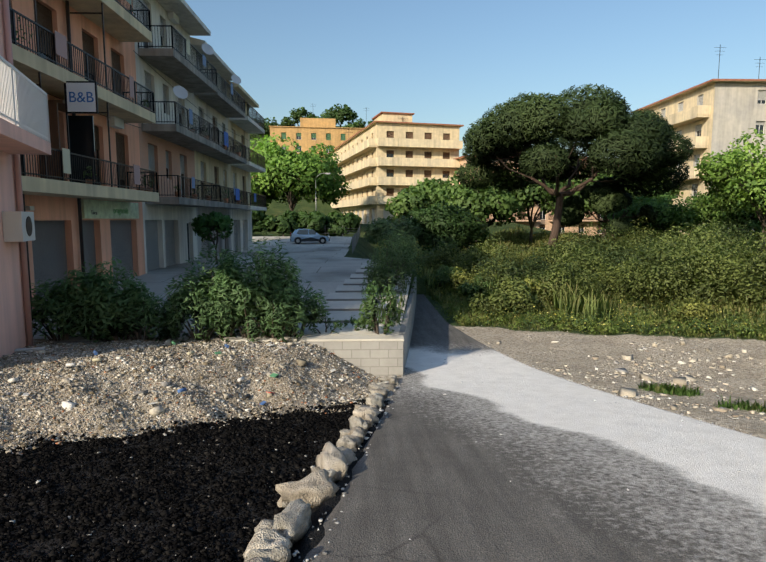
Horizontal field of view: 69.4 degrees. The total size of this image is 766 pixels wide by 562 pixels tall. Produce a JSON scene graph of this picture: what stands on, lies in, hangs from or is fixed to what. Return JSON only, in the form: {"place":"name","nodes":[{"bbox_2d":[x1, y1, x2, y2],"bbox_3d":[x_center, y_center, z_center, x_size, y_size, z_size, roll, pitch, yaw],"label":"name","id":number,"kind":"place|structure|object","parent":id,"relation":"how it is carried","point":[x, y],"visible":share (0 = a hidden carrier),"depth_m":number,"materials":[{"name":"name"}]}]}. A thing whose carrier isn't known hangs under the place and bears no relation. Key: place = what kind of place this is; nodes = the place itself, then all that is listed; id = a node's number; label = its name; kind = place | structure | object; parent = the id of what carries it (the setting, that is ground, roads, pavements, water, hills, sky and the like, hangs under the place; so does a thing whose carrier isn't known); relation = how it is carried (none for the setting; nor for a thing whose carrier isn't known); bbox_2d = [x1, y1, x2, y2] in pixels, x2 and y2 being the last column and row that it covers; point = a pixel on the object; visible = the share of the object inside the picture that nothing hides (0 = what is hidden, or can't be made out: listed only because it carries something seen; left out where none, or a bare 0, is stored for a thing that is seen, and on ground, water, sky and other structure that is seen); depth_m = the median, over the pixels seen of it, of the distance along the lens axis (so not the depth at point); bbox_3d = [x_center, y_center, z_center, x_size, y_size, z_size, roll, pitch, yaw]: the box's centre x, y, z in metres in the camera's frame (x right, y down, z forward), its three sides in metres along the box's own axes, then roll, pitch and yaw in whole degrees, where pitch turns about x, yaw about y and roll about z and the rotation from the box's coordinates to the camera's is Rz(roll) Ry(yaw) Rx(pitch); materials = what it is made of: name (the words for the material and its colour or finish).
{"place":"outdoors","nodes":[
{"label":"outdoors","id":0,"kind":"place"},
{"bbox_2d":[32,236,411,341],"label":"terrace pavement","id":1,"kind":"structure","parent":0,"point":[327,267],"depth_m":25.17,"materials":[{"name":"grey concrete"}]},
{"bbox_2d":[290,229,329,243],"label":"hatchback car","id":2,"kind":"object","parent":1,"relation":"on","point":[298,236],"visible":0.98,"depth_m":53.78,"materials":[{"name":"blue paint"}]},
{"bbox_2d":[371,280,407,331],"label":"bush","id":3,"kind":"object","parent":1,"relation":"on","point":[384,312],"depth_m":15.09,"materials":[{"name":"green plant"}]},
{"bbox_2d":[285,265,401,335],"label":"stepped path","id":4,"kind":"structure","parent":0,"point":[343,301],"depth_m":16.23,"materials":[{"name":"concrete"}]},
{"bbox_2d":[360,249,408,293],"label":"olive shrub","id":5,"kind":"object","parent":4,"relation":"on","point":[385,272],"visible":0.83,"depth_m":18.81,"materials":[{"name":"green plant"}]},
{"bbox_2d":[363,229,419,292],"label":"olive shrub","id":6,"kind":"object","parent":4,"relation":"on","point":[400,262],"visible":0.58,"depth_m":20.57,"materials":[{"name":"green plant"}]},
{"bbox_2d":[370,232,420,282],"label":"olive shrub","id":7,"kind":"object","parent":4,"relation":"on","point":[392,238],"visible":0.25,"depth_m":22.40,"materials":[{"name":"green plant"}]},
{"bbox_2d":[0,126,765,561],"bbox_3d":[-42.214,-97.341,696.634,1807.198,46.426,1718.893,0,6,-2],"label":"terrain","id":8,"kind":"structure","parent":0,"point":[574,350],"depth_m":10.04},
{"bbox_2d":[0,0,50,357],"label":"pink building","id":9,"kind":"structure","parent":8,"relation":"on","point":[24,122],"depth_m":10.70,"materials":[{"name":"paint"}]},
{"bbox_2d":[29,275,94,340],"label":"oleander shrub","id":10,"kind":"object","parent":8,"relation":"on","point":[39,316],"visible":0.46,"depth_m":12.37,"materials":[{"name":"green plant"}]},
{"bbox_2d":[53,261,118,340],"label":"oleander shrub","id":11,"kind":"object","parent":8,"relation":"on","point":[81,287],"visible":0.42,"depth_m":12.39,"materials":[{"name":"green plant"}]},
{"bbox_2d":[76,256,154,342],"bbox_3d":[-6.120,0.482,12.650,1.696,2.123,1.567,0,6,-2],"label":"oleander shrub","id":12,"kind":"object","parent":8,"relation":"on","point":[97,293],"visible":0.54,"depth_m":12.25,"materials":[{"name":"green plant"}]},
{"bbox_2d":[96,275,183,341],"bbox_3d":[-5.485,0.691,12.710,1.921,1.669,1.374,0,6,-2],"label":"oleander shrub","id":13,"kind":"object","parent":8,"relation":"on","point":[149,309],"visible":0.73,"depth_m":12.44,"materials":[{"name":"green plant"}]},
{"bbox_2d":[9,0,298,315],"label":"orange building","id":14,"kind":"structure","parent":8,"relation":"on","point":[85,194],"depth_m":17.80,"materials":[{"name":"orange paint"}]},
{"bbox_2d":[14,341,335,404],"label":"litter","id":15,"kind":"object","parent":8,"relation":"on","point":[172,342],"visible":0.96,"depth_m":10.16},
{"bbox_2d":[133,0,220,272],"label":"building","id":16,"kind":"structure","parent":8,"relation":"on","point":[170,142],"depth_m":25.80,"materials":[{"name":"grey paint"}]},
{"bbox_2d":[0,394,365,561],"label":"soil clods","id":17,"kind":"object","parent":8,"relation":"on","point":[171,483],"visible":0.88,"depth_m":5.62,"materials":[{"name":"black soil"}]},
{"bbox_2d":[8,338,357,416],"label":"stones","id":18,"kind":"object","parent":8,"relation":"on","point":[153,412],"visible":0.67,"depth_m":9.42,"materials":[{"name":"white stone"}]},
{"bbox_2d":[0,337,380,455],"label":"rock rubble fragments","id":19,"kind":"object","parent":8,"relation":"on","point":[64,354],"visible":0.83,"depth_m":9.69,"materials":[{"name":"grey gravel"}]},
{"bbox_2d":[158,258,238,343],"bbox_3d":[-4.298,0.516,12.754,1.722,2.074,1.579,5,8,40],"label":"oleander shrub","id":20,"kind":"object","parent":8,"relation":"on","point":[185,308],"visible":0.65,"depth_m":12.46,"materials":[{"name":"green plant"}]},
{"bbox_2d":[191,211,233,263],"bbox_3d":[-8.452,-1.761,27.640,2.105,3.481,2.437,0,6,-2],"label":"citrus tree","id":21,"kind":"object","parent":8,"relation":"on","point":[208,224],"visible":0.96,"depth_m":27.20,"materials":[{"name":"green plant"}]},
{"bbox_2d":[190,37,255,259],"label":"building","id":22,"kind":"structure","parent":8,"relation":"on","point":[220,107],"depth_m":33.48,"materials":[{"name":"grey paint"}]},
{"bbox_2d":[189,243,259,342],"bbox_3d":[-3.598,0.356,12.860,1.796,2.544,1.534,0,6,-2],"label":"oleander shrub","id":23,"kind":"object","parent":8,"relation":"on","point":[229,322],"visible":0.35,"depth_m":12.49,"materials":[{"name":"green plant"}]},
{"bbox_2d":[53,276,416,376],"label":"retaining wall","id":24,"kind":"structure","parent":8,"relation":"on","point":[380,355],"depth_m":12.65,"materials":[{"name":"concrete"}]},
{"bbox_2d":[358,278,405,334],"bbox_3d":[-0.083,0.660,13.115,1.115,1.519,0.992,3,7,27],"label":"shrub sapling","id":25,"kind":"object","parent":24,"relation":"on","point":[369,304],"visible":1,"depth_m":12.96,"materials":[{"name":"green plant"}]},
{"bbox_2d":[206,238,285,338],"bbox_3d":[-3.069,0.265,12.662,1.579,2.514,1.645,5,8,35],"label":"oleander shrub","id":26,"kind":"object","parent":8,"relation":"on","point":[235,278],"visible":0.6,"depth_m":12.42,"materials":[{"name":"green plant"}]},
{"bbox_2d":[226,80,266,253],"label":"building","id":27,"kind":"structure","parent":8,"relation":"on","point":[240,179],"depth_m":41.24,"materials":[{"name":"white paint"}]},
{"bbox_2d":[251,205,266,232],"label":"hedge tree","id":28,"kind":"object","parent":8,"relation":"on","point":[257,216],"visible":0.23,"depth_m":66.28,"materials":[{"name":"green plant"}]},
{"bbox_2d":[251,183,277,212],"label":"tree","id":29,"kind":"object","parent":8,"relation":"on","point":[266,196],"visible":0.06,"depth_m":76.76,"materials":[{"name":"green plant"}]},
{"bbox_2d":[250,117,280,143],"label":"hill tree","id":30,"kind":"object","parent":8,"relation":"on","point":[267,125],"visible":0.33,"depth_m":157.89,"materials":[{"name":"green plant"}]},
{"bbox_2d":[233,228,308,341],"bbox_3d":[-2.543,0.156,12.621,1.768,2.739,1.531,0,6,-2],"label":"oleander shrub","id":31,"kind":"object","parent":8,"relation":"on","point":[259,295],"visible":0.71,"depth_m":12.43,"materials":[{"name":"green plant"}]},
{"bbox_2d":[260,210,298,235],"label":"hedge tree","id":32,"kind":"object","parent":8,"relation":"on","point":[285,222],"visible":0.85,"depth_m":65.83,"materials":[{"name":"green plant"}]},
{"bbox_2d":[255,259,329,340],"bbox_3d":[-2.119,0.510,12.912,1.797,2.020,1.576,0,6,-2],"label":"oleander shrub","id":33,"kind":"object","parent":8,"relation":"on","point":[313,314],"visible":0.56,"depth_m":12.63,"materials":[{"name":"green plant"}]},
{"bbox_2d":[280,107,316,125],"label":"hill tree","id":34,"kind":"object","parent":8,"relation":"on","point":[299,113],"visible":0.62,"depth_m":164.27,"materials":[{"name":"green plant"}]},
{"bbox_2d":[250,133,351,210],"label":"tree","id":35,"kind":"object","parent":8,"relation":"on","point":[286,167],"visible":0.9,"depth_m":70.80,"materials":[{"name":"green plant"}]},
{"bbox_2d":[295,210,332,234],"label":"hedge tree","id":36,"kind":"object","parent":8,"relation":"on","point":[317,221],"visible":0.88,"depth_m":66.07,"materials":[{"name":"green plant"}]},
{"bbox_2d":[269,118,362,160],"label":"ochre building","id":37,"kind":"structure","parent":8,"relation":"on","point":[307,134],"depth_m":139.79,"materials":[{"name":"paint"}]},
{"bbox_2d":[306,114,332,118],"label":"hill tree","id":38,"kind":"object","parent":8,"relation":"on","point":[323,116],"visible":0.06,"depth_m":161.58,"materials":[{"name":"green plant"}]},
{"bbox_2d":[243,375,398,561],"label":"edge stones","id":39,"kind":"object","parent":8,"relation":"on","point":[281,533],"visible":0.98,"depth_m":5.00,"materials":[{"name":"stone"}]},
{"bbox_2d":[315,173,330,211],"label":"street lamp","id":40,"kind":"object","parent":8,"relation":"on","point":[315,187],"visible":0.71,"depth_m":69.28,"materials":[{"name":"silver metal"}]},
{"bbox_2d":[310,309,343,333],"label":"weed shrub","id":41,"kind":"object","parent":8,"relation":"on","point":[338,325],"visible":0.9,"depth_m":13.19,"materials":[{"name":"green plant"}]},
{"bbox_2d":[307,225,359,252],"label":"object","id":42,"kind":"object","parent":8,"relation":"on","point":[355,237],"visible":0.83,"depth_m":55.76,"materials":[{"name":"grey paint"}]},
{"bbox_2d":[322,104,358,126],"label":"hill tree","id":43,"kind":"object","parent":8,"relation":"on","point":[344,114],"visible":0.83,"depth_m":167.64,"materials":[{"name":"green plant"}]},
{"bbox_2d":[321,211,361,235],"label":"hedge tree","id":44,"kind":"object","parent":8,"relation":"on","point":[350,220],"visible":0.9,"depth_m":66.94,"materials":[{"name":"green plant"}]},
{"bbox_2d":[344,315,361,330],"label":"weed shrub","id":45,"kind":"object","parent":8,"relation":"on","point":[354,321],"visible":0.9,"depth_m":13.68,"materials":[{"name":"green plant"}]},
{"bbox_2d":[343,118,365,127],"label":"hill tree","id":46,"kind":"object","parent":8,"relation":"on","point":[360,123],"visible":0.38,"depth_m":154.62,"materials":[{"name":"green plant"}]},
{"bbox_2d":[362,215,421,245],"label":"bush","id":47,"kind":"object","parent":8,"relation":"on","point":[383,225],"visible":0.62,"depth_m":40.19,"materials":[{"name":"green plant"}]},
{"bbox_2d":[328,111,463,223],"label":"yellow building","id":48,"kind":"structure","parent":8,"relation":"on","point":[384,156],"depth_m":85.06,"materials":[{"name":"paint"}]},
{"bbox_2d":[378,230,420,268],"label":"olive shrub","id":49,"kind":"object","parent":8,"relation":"on","point":[412,252],"visible":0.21,"depth_m":26.86,"materials":[{"name":"green plant"}]},
{"bbox_2d":[376,223,425,284],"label":"olive shrub","id":50,"kind":"object","parent":8,"relation":"on","point":[409,250],"visible":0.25,"depth_m":24.54,"materials":[{"name":"green plant"}]},
{"bbox_2d":[384,177,448,222],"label":"tree","id":51,"kind":"object","parent":8,"relation":"on","point":[421,195],"visible":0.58,"depth_m":60.62,"materials":[{"name":"green plant"}]},
{"bbox_2d":[417,250,452,267],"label":"bush","id":52,"kind":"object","parent":8,"relation":"on","point":[430,257],"depth_m":37.64,"materials":[{"name":"green plant"}]},
{"bbox_2d":[422,264,463,292],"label":"bush","id":53,"kind":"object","parent":8,"relation":"on","point":[446,277],"depth_m":29.86,"materials":[{"name":"green plant"}]},
{"bbox_2d":[420,237,470,278],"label":"shrub","id":54,"kind":"object","parent":8,"relation":"on","point":[448,254],"visible":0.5,"depth_m":34.78,"materials":[{"name":"green plant"}]},
{"bbox_2d":[404,200,488,253],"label":"bush","id":55,"kind":"object","parent":8,"relation":"on","point":[435,223],"visible":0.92,"depth_m":43.05,"materials":[{"name":"green plant"}]},
{"bbox_2d":[430,250,468,270],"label":"wild shrub","id":56,"kind":"object","parent":8,"relation":"on","point":[433,268],"visible":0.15,"depth_m":35.20,"materials":[{"name":"green plant"}]},
{"bbox_2d":[450,266,491,289],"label":"wild shrub","id":57,"kind":"object","parent":8,"relation":"on","point":[461,277],"visible":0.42,"depth_m":28.59,"materials":[{"name":"green plant"}]},
{"bbox_2d":[456,274,496,302],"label":"bush","id":58,"kind":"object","parent":8,"relation":"on","point":[474,289],"depth_m":26.40,"materials":[{"name":"green plant"}]},
{"bbox_2d":[430,166,526,240],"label":"tree","id":59,"kind":"object","parent":8,"relation":"on","point":[483,205],"visible":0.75,"depth_m":56.67,"materials":[{"name":"green plant"}]},
{"bbox_2d":[450,243,521,275],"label":"wild shrub","id":60,"kind":"object","parent":8,"relation":"on","point":[481,254],"visible":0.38,"depth_m":31.88,"materials":[{"name":"green plant"}]},
{"bbox_2d":[455,233,532,277],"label":"shrub","id":61,"kind":"object","parent":8,"relation":"on","point":[485,253],"visible":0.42,"depth_m":32.65,"materials":[{"name":"green plant"}]},
{"bbox_2d":[465,258,533,294],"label":"wild shrub","id":62,"kind":"object","parent":8,"relation":"on","point":[506,268],"visible":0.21,"depth_m":27.34,"materials":[{"name":"green plant"}]},
{"bbox_2d":[468,274,543,316],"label":"shrub","id":63,"kind":"object","parent":8,"relation":"on","point":[517,294],"visible":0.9,"depth_m":22.27,"materials":[{"name":"green plant"}]},
{"bbox_2d":[467,244,557,293],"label":"shrub","id":64,"kind":"object","parent":8,"relation":"on","point":[510,267],"visible":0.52,"depth_m":27.43,"materials":[{"name":"green plant"}]},
{"bbox_2d":[454,156,601,235],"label":"peach building","id":65,"kind":"structure","parent":8,"relation":"on","point":[545,222],"depth_m":86.96,"materials":[{"name":"paint"}]},
{"bbox_2d":[522,277,556,304],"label":"wild shrub","id":66,"kind":"object","parent":8,"relation":"on","point":[532,284],"visible":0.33,"depth_m":24.15,"materials":[{"name":"green plant"}]},
{"bbox_2d":[491,173,589,243],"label":"tree","id":67,"kind":"object","parent":8,"relation":"on","point":[542,198],"visible":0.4,"depth_m":59.23,"materials":[{"name":"green plant"}]},
{"bbox_2d":[522,258,605,307],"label":"shrub","id":68,"kind":"object","parent":8,"relation":"on","point":[564,274],"visible":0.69,"depth_m":24.10,"materials":[{"name":"green plant"}]},
{"bbox_2d":[378,241,765,321],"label":"tall grass","id":69,"kind":"structure","parent":8,"relation":"on","point":[578,300],"depth_m":22.54,"materials":[{"name":"green plant"}]},
{"bbox_2d":[529,230,614,274],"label":"shrub","id":70,"kind":"object","parent":8,"relation":"on","point":[549,257],"visible":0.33,"depth_m":30.29,"materials":[{"name":"green plant"}]},
{"bbox_2d":[558,230,590,247],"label":"wild shrub","id":71,"kind":"object","parent":8,"relation":"on","point":[573,239],"visible":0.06,"depth_m":39.75,"materials":[{"name":"green plant"}]},
{"bbox_2d":[455,83,694,259],"bbox_3d":[13.149,-6.736,39.543,15.162,12.792,15.451,-6,9,-42],"label":"pine","id":72,"kind":"object","parent":8,"relation":"on","point":[638,146],"visible":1,"depth_m":35.23,"materials":[{"name":"green plant"}]},
{"bbox_2d":[551,223,618,257],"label":"shrub","id":73,"kind":"object","parent":8,"relation":"on","point":[584,237],"visible":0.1,"depth_m":36.06,"materials":[{"name":"green plant"}]},
{"bbox_2d":[550,245,625,292],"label":"shrub","id":74,"kind":"object","parent":8,"relation":"on","point":[584,265],"visible":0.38,"depth_m":26.97,"materials":[{"name":"green plant"}]},
{"bbox_2d":[562,222,634,261],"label":"wild shrub","id":75,"kind":"object","parent":8,"relation":"on","point":[609,236],"visible":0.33,"depth_m":34.17,"materials":[{"name":"green plant"}]},
{"bbox_2d":[561,176,657,240],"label":"bush","id":76,"kind":"object","parent":8,"relation":"on","point":[608,198],"visible":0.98,"depth_m":40.79,"materials":[{"name":"green plant"}]},
{"bbox_2d":[587,268,632,294],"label":"wild shrub","id":77,"kind":"object","parent":8,"relation":"on","point":[610,277],"visible":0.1,"depth_m":26.32,"materials":[{"name":"green plant"}]},
{"bbox_2d":[572,166,653,236],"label":"tree","id":78,"kind":"object","parent":8,"relation":"on","point":[587,207],"visible":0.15,"depth_m":58.47,"materials":[{"name":"green plant"}]},
{"bbox_2d":[462,325,765,422],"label":"shoulder stones","id":79,"kind":"object","parent":8,"relation":"on","point":[631,392],"visible":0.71,"depth_m":13.03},
{"bbox_2d":[606,235,648,260],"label":"wild shrub","id":80,"kind":"object","parent":8,"relation":"on","point":[626,245],"visible":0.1,"depth_m":33.65,"materials":[{"name":"green plant"}]},
{"bbox_2d":[590,232,675,274],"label":"shrub","id":81,"kind":"object","parent":8,"relation":"on","point":[621,256],"visible":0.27,"depth_m":29.21,"materials":[{"name":"green plant"}]},
{"bbox_2d":[596,218,674,259],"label":"shrub","id":82,"kind":"object","parent":8,"relation":"on","point":[639,239],"visible":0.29,"depth_m":34.78,"materials":[{"name":"green plant"}]},
{"bbox_2d":[591,255,680,303],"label":"shrub","id":83,"kind":"object","parent":8,"relation":"on","point":[611,280],"visible":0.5,"depth_m":24.81,"materials":[{"name":"green plant"}]},
{"bbox_2d":[623,228,672,250],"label":"wild shrub","id":84,"kind":"object","parent":8,"relation":"on","point":[647,237],"visible":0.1,"depth_m":36.23,"materials":[{"name":"green plant"}]},
{"bbox_2d":[598,190,698,241],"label":"bush","id":85,"kind":"object","parent":8,"relation":"on","point":[664,210],"visible":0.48,"depth_m":48.30,"materials":[{"name":"green plant"}]},
{"bbox_2d":[639,168,683,233],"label":"tree","id":86,"kind":"object","parent":8,"relation":"on","point":[677,191],"visible":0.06,"depth_m":62.07,"materials":[{"name":"green plant"}]},
{"bbox_2d":[614,235,755,309],"bbox_3d":[12.531,-0.235,22.939,5.296,3.377,4.953,-3,7,-27],"label":"shrub","id":87,"kind":"object","parent":8,"relation":"on","point":[703,268],"visible":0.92,"depth_m":22.15,"materials":[{"name":"green plant"}]},
{"bbox_2d":[671,294,715,322],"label":"wild shrub","id":88,"kind":"object","parent":8,"relation":"on","point":[690,307],"visible":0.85,"depth_m":19.20,"materials":[{"name":"green plant"}]},
{"bbox_2d":[630,219,764,280],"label":"shrub","id":89,"kind":"object","parent":8,"relation":"on","point":[700,238],"visible":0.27,"depth_m":26.22,"materials":[{"name":"green plant"}]},
{"bbox_2d":[635,379,765,412],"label":"grass patches","id":90,"kind":"object","parent":8,"relation":"on","point":[666,388],"depth_m":10.88,"materials":[{"name":"green plant"}]},
{"bbox_2d":[637,45,765,233],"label":"building","id":91,"kind":"structure","parent":8,"relation":"on","point":[715,115],"depth_m":56.77,"materials":[{"name":"grey paint"}]},
{"bbox_2d":[649,219,761,262],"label":"shrub","id":92,"kind":"object","parent":8,"relation":"on","point":[734,241],"visible":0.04,"depth_m":29.96,"materials":[{"name":"green plant"}]},
{"bbox_2d":[674,185,765,244],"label":"bush","id":93,"kind":"object","parent":8,"relation":"on","point":[701,215],"visible":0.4,"depth_m":43.82,"materials":[{"name":"green plant"}]},
{"bbox_2d":[686,217,765,259],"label":"shrub","id":94,"kind":"object","parent":8,"relation":"on","point":[730,229],"visible":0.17,"depth_m":32.71,"materials":[{"name":"green plant"}]},
{"bbox_2d":[687,263,765,310],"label":"wild shrub","id":95,"kind":"object","parent":8,"relation":"on","point":[744,293],"visible":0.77,"depth_m":20.96,"materials":[{"name":"green plant"}]},
{"bbox_2d":[693,128,765,249],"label":"tree","id":96,"kind":"object","parent":8,"relation":"on","point":[736,172],"visible":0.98,"depth_m":34.08,"materials":[{"name":"green plant"}]},
{"bbox_2d":[722,228,765,252],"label":"wild shrub","id":97,"kind":"object","parent":8,"relation":"on","point":[752,239],"visible":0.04,"depth_m":34.41,"materials":[{"name":"green plant"}]},
{"bbox_2d":[725,228,765,301],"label":"shrub","id":98,"kind":"object","parent":8,"relation":"on","point":[755,271],"visible":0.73,"depth_m":21.53,"materials":[{"name":"green plant"}]},
{"bbox_2d":[185,0,765,156],"label":"sky","id":99,"kind":"structure","parent":0,"point":[438,61],"materials":[{"name":"blue"}]},
{"bbox_2d":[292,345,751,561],"bbox_3d":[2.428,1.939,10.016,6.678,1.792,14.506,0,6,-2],"label":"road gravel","id":100,"kind":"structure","parent":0,"point":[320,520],"depth_m":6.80,"materials":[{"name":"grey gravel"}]},
{"bbox_2d":[304,294,765,561],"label":"road asphalt","id":101,"kind":"structure","parent":0,"point":[435,485],"depth_m":5.64,"materials":[{"name":"grey asphalt"}]},
{"bbox_2d":[376,223,765,339],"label":"grass field","id":102,"kind":"structure","parent":0,"point":[518,237],"depth_m":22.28,"materials":[{"name":"green plant"}]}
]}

